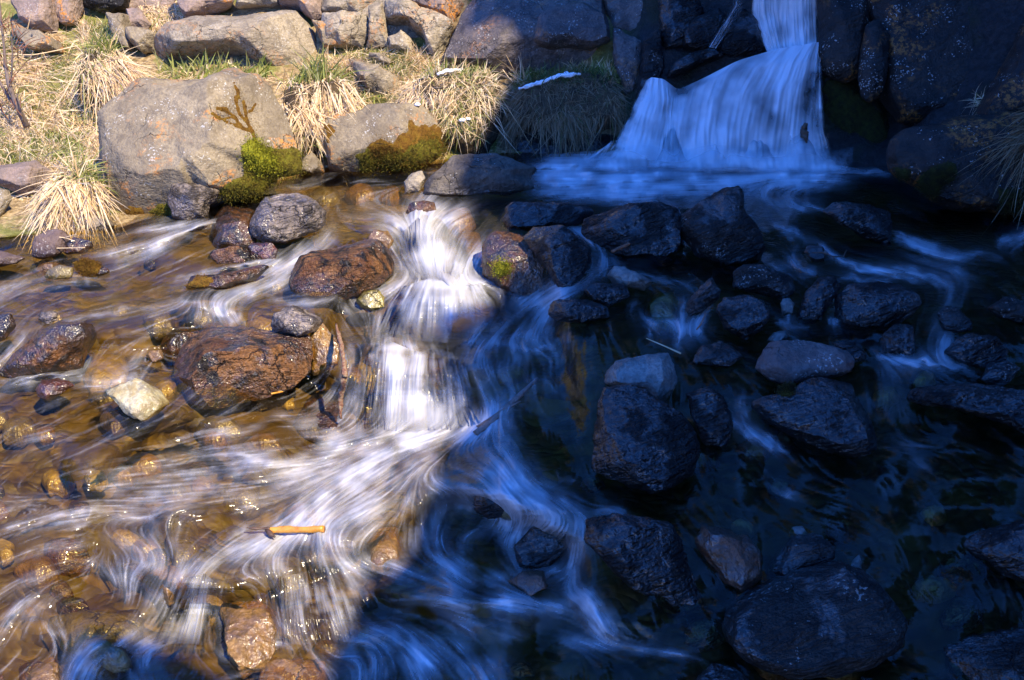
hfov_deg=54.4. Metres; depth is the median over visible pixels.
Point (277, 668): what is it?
rock
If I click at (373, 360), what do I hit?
cobble
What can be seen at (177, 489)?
cobble
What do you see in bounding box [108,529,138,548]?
cobble
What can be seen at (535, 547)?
rock
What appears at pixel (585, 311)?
rock
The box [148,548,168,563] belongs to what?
cobble
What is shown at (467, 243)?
submerged stone
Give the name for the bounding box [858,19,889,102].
boulder
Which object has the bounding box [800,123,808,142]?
driftwood
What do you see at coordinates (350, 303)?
cobble
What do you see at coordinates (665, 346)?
twig
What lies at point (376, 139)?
rock
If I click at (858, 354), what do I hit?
rock
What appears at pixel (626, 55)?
cliff block
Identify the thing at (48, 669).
rock
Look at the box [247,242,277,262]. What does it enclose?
rock
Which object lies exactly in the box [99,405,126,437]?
submerged stone
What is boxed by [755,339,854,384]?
rock
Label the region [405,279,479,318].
cascade
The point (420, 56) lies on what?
grass tussock
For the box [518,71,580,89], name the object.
snow strip
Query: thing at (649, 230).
rock
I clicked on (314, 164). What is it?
rock
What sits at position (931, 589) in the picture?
submerged stone
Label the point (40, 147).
grass
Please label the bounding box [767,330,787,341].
rock
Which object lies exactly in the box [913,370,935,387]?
submerged stone
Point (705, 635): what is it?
cobble
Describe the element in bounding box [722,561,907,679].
rock
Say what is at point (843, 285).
cobble
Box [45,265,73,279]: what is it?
rock
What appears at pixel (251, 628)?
rock
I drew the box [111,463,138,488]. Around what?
cobble
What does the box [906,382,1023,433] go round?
rock
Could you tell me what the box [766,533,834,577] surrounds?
rock
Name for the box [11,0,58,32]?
cliff block
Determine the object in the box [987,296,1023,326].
rock
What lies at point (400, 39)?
cliff block
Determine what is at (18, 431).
submerged stone
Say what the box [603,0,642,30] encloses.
cliff block
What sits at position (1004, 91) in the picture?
cliff
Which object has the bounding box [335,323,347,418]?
branch
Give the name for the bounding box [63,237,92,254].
rock
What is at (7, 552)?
submerged stone
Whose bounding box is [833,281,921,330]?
rock
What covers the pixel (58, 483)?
submerged stone
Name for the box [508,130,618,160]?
rock
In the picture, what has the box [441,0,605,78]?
boulder
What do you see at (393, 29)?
cliff
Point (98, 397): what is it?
cobble
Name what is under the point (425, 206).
rock
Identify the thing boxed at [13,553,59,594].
submerged stone
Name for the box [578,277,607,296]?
cobble
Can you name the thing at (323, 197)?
submerged stone
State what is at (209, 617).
cobble
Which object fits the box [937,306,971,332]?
rock
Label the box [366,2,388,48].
cliff block
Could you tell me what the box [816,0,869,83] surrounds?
boulder
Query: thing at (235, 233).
rock
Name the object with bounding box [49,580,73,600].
cobble
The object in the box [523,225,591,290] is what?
rock
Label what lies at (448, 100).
grass tussock
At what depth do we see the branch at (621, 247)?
5.25 m
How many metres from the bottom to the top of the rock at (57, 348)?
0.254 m
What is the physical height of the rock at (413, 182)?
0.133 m
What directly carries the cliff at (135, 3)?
on the bank
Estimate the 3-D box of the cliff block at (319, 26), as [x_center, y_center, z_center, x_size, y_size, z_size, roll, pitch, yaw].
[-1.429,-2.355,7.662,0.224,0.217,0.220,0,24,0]
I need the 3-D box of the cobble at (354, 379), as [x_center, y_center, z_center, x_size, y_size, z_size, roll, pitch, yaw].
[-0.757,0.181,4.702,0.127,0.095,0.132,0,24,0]
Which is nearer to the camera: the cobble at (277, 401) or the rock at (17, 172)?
the cobble at (277, 401)
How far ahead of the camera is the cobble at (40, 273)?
5.38 m
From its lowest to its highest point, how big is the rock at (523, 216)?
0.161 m
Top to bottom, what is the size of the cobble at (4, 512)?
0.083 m
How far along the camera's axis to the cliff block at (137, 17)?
7.71 m
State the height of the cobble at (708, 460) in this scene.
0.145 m
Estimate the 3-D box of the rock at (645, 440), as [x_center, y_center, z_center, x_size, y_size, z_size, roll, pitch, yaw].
[0.535,0.409,3.978,0.435,0.405,0.396,0,24,0]
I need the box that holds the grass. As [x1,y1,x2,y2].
[0,8,620,246]
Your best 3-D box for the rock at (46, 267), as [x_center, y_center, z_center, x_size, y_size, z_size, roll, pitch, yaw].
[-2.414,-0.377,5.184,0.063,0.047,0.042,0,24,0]
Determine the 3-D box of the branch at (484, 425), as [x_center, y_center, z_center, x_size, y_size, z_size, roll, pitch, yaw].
[-0.011,0.297,4.377,0.410,0.142,0.072,-21,31,-39]
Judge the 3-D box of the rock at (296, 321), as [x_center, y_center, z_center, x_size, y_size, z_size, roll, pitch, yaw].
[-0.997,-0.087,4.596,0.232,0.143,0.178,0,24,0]
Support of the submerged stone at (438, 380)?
on the stream bed
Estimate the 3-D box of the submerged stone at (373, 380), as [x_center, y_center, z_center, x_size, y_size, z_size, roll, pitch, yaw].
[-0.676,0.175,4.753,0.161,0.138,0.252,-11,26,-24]
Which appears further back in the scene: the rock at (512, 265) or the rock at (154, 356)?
the rock at (512, 265)
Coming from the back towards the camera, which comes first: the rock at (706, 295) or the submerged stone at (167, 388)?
the rock at (706, 295)
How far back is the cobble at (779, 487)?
4.05 m
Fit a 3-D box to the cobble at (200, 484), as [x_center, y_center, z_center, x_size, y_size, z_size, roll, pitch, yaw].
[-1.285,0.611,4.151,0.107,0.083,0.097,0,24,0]
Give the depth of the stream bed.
4.23 m
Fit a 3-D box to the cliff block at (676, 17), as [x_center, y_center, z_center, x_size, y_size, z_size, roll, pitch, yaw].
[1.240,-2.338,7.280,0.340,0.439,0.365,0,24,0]
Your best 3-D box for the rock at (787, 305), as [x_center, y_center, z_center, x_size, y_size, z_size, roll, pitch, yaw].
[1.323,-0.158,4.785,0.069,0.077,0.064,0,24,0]
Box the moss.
[811,70,890,149]
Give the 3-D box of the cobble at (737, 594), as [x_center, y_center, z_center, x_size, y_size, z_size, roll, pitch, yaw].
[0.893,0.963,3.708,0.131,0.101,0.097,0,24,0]
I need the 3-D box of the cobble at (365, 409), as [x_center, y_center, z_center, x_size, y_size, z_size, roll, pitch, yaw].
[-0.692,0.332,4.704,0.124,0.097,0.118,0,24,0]
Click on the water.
(634, 179)
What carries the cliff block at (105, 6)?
on the bank
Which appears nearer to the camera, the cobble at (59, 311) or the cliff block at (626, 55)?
the cobble at (59, 311)
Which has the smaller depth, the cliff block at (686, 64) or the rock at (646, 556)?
the rock at (646, 556)
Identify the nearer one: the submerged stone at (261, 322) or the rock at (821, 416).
the rock at (821, 416)
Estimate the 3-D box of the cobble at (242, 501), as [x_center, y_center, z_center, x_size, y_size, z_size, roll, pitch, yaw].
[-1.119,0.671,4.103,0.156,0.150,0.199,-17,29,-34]
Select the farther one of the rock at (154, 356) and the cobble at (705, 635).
the rock at (154, 356)
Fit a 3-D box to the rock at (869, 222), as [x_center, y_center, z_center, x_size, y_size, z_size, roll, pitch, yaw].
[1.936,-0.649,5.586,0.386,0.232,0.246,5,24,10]
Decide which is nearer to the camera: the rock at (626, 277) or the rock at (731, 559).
the rock at (731, 559)
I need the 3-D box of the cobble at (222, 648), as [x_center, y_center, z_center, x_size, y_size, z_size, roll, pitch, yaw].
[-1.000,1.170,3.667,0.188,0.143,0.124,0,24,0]
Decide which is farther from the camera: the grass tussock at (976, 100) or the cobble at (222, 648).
the grass tussock at (976, 100)
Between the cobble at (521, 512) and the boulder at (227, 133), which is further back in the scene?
the boulder at (227, 133)
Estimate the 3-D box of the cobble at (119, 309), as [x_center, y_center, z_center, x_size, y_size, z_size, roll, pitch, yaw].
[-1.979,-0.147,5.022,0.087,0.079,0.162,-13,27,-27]
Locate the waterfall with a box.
[591,0,836,169]
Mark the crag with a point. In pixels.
(925, 161)
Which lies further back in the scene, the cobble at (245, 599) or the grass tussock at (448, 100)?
the grass tussock at (448, 100)
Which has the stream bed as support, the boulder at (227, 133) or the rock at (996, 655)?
the rock at (996, 655)
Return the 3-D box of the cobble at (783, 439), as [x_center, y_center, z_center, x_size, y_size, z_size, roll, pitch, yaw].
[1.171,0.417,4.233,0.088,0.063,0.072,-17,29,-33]
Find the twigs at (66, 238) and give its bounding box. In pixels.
[41,229,84,248]
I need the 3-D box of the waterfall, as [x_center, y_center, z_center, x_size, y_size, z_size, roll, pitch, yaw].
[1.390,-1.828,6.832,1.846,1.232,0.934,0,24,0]
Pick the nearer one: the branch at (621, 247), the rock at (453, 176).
the branch at (621, 247)
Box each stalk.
[0,67,75,81]
[2,39,113,54]
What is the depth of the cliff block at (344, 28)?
7.58 m
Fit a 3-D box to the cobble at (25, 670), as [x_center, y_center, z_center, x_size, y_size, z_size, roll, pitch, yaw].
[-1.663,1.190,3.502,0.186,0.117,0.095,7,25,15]
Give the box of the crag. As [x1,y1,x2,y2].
[886,111,1023,220]
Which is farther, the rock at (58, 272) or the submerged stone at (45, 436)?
the rock at (58, 272)
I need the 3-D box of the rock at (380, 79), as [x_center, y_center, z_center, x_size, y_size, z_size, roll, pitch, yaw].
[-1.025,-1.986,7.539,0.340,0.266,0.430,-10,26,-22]
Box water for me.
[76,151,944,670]
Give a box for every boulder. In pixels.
[97,67,309,228]
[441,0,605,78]
[533,2,609,49]
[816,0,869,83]
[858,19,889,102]
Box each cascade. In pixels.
[189,597,202,624]
[384,344,425,417]
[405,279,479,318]
[415,242,455,268]
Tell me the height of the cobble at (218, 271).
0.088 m
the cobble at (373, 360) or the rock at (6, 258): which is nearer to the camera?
the cobble at (373, 360)
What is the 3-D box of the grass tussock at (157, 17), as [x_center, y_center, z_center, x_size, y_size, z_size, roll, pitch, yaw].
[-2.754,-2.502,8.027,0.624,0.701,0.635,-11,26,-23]
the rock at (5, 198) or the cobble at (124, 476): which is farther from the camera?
the rock at (5, 198)
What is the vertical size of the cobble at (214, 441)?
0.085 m
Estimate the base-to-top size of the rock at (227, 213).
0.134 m
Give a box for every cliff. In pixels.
[128,0,175,13]
[329,0,468,37]
[868,0,973,125]
[974,21,1023,114]
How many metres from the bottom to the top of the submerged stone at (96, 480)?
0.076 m
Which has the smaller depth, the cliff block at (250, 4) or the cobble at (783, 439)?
the cobble at (783, 439)
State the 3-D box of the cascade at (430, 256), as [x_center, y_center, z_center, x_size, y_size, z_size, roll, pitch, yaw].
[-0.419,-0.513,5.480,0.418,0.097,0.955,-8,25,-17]
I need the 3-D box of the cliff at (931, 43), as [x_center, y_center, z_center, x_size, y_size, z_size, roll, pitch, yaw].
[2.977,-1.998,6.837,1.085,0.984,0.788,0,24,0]
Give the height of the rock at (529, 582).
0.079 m
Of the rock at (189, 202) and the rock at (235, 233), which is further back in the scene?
the rock at (189, 202)
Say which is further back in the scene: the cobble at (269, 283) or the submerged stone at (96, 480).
the cobble at (269, 283)
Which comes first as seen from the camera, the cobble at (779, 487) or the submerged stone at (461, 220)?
the cobble at (779, 487)
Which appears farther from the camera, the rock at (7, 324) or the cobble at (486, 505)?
the rock at (7, 324)
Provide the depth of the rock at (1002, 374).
4.33 m
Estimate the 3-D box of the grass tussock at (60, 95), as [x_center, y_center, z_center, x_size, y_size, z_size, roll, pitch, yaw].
[-3.104,-1.468,6.972,0.898,0.738,0.888,0,24,0]
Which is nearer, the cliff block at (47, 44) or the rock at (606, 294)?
the rock at (606, 294)
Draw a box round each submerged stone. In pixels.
[0,538,14,566]
[2,415,36,447]
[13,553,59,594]
[35,426,55,445]
[41,468,74,498]
[48,610,143,660]
[84,349,128,393]
[84,470,107,491]
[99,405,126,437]
[143,310,174,339]
[143,565,186,605]
[154,380,176,399]
[160,326,198,362]
[166,517,200,568]
[195,415,242,443]
[202,321,230,329]
[238,316,273,330]
[242,433,281,450]
[264,559,308,605]
[309,187,340,207]
[344,183,375,204]
[357,359,386,395]
[365,527,399,573]
[378,186,402,206]
[429,367,446,396]
[443,207,475,234]
[451,230,481,276]
[644,292,683,335]
[731,519,754,538]
[825,517,857,543]
[911,575,955,603]
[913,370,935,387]
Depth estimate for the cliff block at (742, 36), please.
7.04 m
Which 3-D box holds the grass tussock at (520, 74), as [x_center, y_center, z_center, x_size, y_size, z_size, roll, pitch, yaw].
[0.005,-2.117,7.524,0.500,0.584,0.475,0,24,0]
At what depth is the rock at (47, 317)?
4.67 m
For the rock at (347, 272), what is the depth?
5.02 m
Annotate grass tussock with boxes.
[0,130,129,253]
[26,71,94,129]
[28,24,167,135]
[139,0,184,32]
[151,48,276,80]
[275,37,374,183]
[390,50,520,160]
[401,40,442,67]
[495,55,530,83]
[496,48,634,172]
[944,109,1023,249]
[961,86,984,114]
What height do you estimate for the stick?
0.067 m
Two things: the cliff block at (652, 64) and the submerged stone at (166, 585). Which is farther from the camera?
the cliff block at (652, 64)
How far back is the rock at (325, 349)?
4.64 m
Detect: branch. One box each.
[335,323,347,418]
[473,377,538,436]
[611,242,629,252]
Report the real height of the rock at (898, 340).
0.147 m
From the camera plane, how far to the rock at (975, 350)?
4.42 m
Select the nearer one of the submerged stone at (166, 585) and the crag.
the submerged stone at (166, 585)
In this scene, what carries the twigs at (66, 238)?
on the rock at (46, 245)
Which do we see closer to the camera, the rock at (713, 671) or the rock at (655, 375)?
the rock at (713, 671)
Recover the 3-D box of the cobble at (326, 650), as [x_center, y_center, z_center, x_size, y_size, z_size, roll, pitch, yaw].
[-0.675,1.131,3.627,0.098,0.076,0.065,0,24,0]
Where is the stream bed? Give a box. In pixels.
[0,162,1023,679]
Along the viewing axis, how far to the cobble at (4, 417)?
4.23 m
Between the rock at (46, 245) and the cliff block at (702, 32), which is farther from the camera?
the cliff block at (702, 32)
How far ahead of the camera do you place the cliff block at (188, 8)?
7.77 m
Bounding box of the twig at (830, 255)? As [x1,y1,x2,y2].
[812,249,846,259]
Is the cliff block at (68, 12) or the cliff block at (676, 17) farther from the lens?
the cliff block at (68, 12)
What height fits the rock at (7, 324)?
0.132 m
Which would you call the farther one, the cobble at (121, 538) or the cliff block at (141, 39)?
the cliff block at (141, 39)
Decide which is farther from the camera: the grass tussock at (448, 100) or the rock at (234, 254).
the grass tussock at (448, 100)
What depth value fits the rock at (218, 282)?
5.01 m
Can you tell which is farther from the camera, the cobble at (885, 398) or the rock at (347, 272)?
the rock at (347, 272)
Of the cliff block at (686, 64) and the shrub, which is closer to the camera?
the shrub
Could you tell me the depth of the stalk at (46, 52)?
7.27 m
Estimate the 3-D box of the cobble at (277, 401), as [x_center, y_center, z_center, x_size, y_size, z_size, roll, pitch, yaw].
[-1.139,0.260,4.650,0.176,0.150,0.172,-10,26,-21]
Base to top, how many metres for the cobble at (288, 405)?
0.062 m
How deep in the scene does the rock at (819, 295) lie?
4.71 m
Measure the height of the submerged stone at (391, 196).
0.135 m
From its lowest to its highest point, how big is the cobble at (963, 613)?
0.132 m
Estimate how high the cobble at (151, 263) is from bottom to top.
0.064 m
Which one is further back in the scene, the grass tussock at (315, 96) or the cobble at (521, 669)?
the grass tussock at (315, 96)
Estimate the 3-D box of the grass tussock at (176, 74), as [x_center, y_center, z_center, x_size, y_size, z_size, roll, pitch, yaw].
[-2.223,-1.948,7.400,0.971,0.455,0.335,0,24,0]
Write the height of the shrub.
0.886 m
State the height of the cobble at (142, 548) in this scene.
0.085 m
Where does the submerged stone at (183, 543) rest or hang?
on the stream bed
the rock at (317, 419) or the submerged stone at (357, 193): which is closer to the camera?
the rock at (317, 419)
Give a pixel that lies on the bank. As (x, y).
(994, 26)
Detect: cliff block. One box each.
[10,21,65,53]
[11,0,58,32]
[54,0,83,25]
[83,0,129,13]
[106,12,132,50]
[125,26,155,54]
[126,7,151,28]
[177,0,233,17]
[235,0,280,8]
[279,0,322,20]
[312,19,337,48]
[321,0,374,12]
[321,10,368,48]
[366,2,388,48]
[384,0,454,59]
[387,30,412,51]
[412,0,463,21]
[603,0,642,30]
[612,28,641,94]
[637,29,663,100]
[658,0,704,49]
[667,48,724,77]
[682,8,726,51]
[720,8,764,57]
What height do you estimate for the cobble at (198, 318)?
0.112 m
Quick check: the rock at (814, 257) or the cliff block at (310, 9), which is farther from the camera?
the cliff block at (310, 9)
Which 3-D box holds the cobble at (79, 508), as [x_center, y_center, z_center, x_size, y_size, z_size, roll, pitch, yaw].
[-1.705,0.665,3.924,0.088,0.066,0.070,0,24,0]
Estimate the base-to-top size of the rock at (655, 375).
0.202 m
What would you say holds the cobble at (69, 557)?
on the stream bed
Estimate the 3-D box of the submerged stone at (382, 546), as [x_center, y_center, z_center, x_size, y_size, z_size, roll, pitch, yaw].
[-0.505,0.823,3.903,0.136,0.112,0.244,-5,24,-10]
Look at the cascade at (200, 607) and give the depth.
3.62 m
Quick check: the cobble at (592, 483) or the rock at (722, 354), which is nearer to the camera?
the cobble at (592, 483)
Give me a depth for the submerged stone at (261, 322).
4.78 m
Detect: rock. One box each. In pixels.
[0,160,53,195]
[0,188,11,215]
[0,251,24,266]
[0,313,15,341]
[0,321,96,379]
[27,656,62,679]
[31,229,70,258]
[35,378,73,400]
[38,311,57,324]
[42,264,54,272]
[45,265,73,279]
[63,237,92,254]
[70,212,114,229]
[72,257,109,278]
[106,378,168,421]
[146,350,163,362]
[167,182,219,221]
[168,325,312,409]
[183,265,268,294]
[210,203,254,237]
[210,245,248,263]
[212,221,256,249]
[219,600,278,678]
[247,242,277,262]
[249,193,326,243]
[258,657,329,679]
[271,305,322,336]
[289,239,393,301]
[293,389,344,443]
[302,153,324,174]
[310,323,338,375]
[317,103,452,181]
[349,59,400,95]
[356,289,385,311]
[367,229,393,248]
[369,52,390,64]
[404,171,424,193]
[406,200,435,213]
[422,153,536,197]
[482,230,555,297]
[502,201,593,230]
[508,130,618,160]
[508,570,546,595]
[514,526,566,568]
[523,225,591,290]
[548,299,609,323]
[581,201,684,260]
[584,282,629,306]
[584,513,703,615]
[591,384,699,493]
[604,353,676,401]
[607,266,652,290]
[680,185,765,269]
[686,277,720,316]
[686,386,732,450]
[688,341,741,367]
[695,525,762,592]
[695,663,746,679]
[716,294,769,339]
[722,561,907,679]
[733,264,794,299]
[751,377,876,458]
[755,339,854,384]
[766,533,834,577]
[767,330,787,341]
[780,298,794,314]
[789,526,806,535]
[797,276,840,324]
[804,245,824,261]
[823,201,892,245]
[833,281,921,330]
[834,341,866,361]
[849,554,861,568]
[879,324,915,357]
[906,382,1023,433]
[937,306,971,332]
[943,627,1023,679]
[944,333,1007,367]
[963,520,1023,583]
[981,361,1020,386]
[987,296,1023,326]
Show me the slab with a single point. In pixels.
(279, 34)
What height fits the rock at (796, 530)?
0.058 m
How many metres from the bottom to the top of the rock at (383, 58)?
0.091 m
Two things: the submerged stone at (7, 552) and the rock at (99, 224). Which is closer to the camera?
the submerged stone at (7, 552)
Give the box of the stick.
[246,525,325,537]
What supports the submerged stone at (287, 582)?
on the stream bed
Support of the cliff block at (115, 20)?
on the bank
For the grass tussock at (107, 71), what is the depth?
6.80 m
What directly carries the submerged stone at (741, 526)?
on the stream bed
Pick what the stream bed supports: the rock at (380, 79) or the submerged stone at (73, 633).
the submerged stone at (73, 633)
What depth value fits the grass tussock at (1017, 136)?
5.76 m
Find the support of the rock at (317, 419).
on the stream bed
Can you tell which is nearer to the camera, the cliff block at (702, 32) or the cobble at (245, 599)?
the cobble at (245, 599)
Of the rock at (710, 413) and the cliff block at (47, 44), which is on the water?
the rock at (710, 413)
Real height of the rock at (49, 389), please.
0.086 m
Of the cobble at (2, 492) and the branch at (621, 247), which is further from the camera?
the branch at (621, 247)
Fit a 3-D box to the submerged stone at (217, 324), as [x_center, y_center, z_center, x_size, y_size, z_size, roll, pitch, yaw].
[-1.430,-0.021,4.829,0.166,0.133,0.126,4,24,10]
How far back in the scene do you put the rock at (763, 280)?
4.88 m
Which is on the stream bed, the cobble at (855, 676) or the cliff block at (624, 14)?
the cobble at (855, 676)
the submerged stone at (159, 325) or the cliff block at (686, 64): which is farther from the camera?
the cliff block at (686, 64)
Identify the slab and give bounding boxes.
[153,10,316,65]
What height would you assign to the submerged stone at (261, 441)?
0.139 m
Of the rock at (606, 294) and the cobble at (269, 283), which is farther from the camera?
the cobble at (269, 283)
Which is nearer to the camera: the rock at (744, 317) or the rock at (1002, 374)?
the rock at (1002, 374)
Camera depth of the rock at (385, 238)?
5.48 m
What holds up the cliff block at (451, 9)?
on the bank
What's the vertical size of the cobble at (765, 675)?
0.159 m
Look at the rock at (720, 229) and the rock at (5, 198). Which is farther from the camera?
the rock at (5, 198)
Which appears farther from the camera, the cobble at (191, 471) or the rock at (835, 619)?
the cobble at (191, 471)
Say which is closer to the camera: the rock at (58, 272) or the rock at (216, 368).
the rock at (216, 368)
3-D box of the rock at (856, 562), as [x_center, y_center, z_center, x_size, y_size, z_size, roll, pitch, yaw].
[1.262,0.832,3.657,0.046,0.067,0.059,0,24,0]
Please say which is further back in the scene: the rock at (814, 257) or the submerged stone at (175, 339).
the rock at (814, 257)
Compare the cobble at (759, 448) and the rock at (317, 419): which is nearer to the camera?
the cobble at (759, 448)
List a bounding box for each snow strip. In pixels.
[437,68,464,75]
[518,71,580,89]
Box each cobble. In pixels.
[0,410,8,431]
[0,485,4,499]
[0,501,9,521]
[19,660,42,679]
[35,258,61,280]
[38,306,63,323]
[44,537,91,577]
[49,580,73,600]
[56,596,89,614]
[69,500,89,517]
[78,638,131,679]
[89,391,112,403]
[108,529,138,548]
[110,302,128,315]
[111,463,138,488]
[127,452,162,477]
[132,538,158,561]
[144,257,158,269]
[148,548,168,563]
[160,482,185,496]
[180,461,211,480]
[186,306,214,331]
[186,594,222,628]
[191,476,214,492]
[203,430,226,450]
[210,269,228,274]
[218,641,228,657]
[220,482,260,520]
[234,597,270,607]
[251,391,288,411]
[259,273,285,294]
[282,395,294,410]
[313,640,338,660]
[338,298,357,307]
[339,367,361,389]
[352,399,377,420]
[364,354,381,367]
[474,487,507,518]
[497,365,526,385]
[500,492,528,520]
[507,662,534,677]
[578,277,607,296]
[581,475,604,492]
[684,618,726,651]
[694,444,719,473]
[734,584,757,599]
[736,436,773,462]
[752,665,788,679]
[767,477,791,497]
[776,431,793,446]
[826,671,864,679]
[829,282,847,307]
[871,386,899,411]
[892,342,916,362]
[920,505,946,526]
[937,550,988,587]
[939,597,983,630]
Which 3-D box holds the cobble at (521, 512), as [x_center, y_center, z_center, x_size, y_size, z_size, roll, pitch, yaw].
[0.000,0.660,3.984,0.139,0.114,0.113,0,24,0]
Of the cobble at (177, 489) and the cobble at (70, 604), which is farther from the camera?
the cobble at (177, 489)
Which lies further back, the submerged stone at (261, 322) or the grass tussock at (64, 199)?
the grass tussock at (64, 199)
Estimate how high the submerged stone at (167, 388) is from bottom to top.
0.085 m
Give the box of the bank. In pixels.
[0,0,1023,246]
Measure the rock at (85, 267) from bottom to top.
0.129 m
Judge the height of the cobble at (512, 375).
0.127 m
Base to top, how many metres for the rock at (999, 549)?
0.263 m
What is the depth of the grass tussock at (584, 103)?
7.20 m
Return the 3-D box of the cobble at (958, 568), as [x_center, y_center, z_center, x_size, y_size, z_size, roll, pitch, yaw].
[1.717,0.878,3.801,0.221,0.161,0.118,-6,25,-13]
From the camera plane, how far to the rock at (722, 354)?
4.42 m
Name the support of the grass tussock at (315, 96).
on the bank
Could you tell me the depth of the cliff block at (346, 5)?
7.75 m
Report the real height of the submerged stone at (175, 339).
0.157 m
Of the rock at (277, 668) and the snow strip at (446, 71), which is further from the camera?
the snow strip at (446, 71)
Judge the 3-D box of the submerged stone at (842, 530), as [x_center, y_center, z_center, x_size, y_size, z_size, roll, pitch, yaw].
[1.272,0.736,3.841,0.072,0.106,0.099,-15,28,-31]
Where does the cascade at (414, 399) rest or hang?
on the water
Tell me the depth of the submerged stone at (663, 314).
4.84 m
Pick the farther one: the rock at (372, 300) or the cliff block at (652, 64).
the cliff block at (652, 64)
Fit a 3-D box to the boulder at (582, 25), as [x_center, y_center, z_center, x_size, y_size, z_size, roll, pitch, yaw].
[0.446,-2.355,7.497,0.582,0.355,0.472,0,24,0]
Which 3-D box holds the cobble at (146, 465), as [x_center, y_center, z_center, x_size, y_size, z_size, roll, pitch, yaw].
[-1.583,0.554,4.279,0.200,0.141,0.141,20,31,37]
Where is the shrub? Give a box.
[0,3,46,128]
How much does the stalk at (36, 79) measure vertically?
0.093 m
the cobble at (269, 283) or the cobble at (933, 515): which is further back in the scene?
the cobble at (269, 283)
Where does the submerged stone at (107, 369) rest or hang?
on the stream bed
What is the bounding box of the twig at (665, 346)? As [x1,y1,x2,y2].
[646,338,680,353]
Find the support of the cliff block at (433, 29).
on the bank
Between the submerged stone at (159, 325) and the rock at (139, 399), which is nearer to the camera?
the rock at (139, 399)

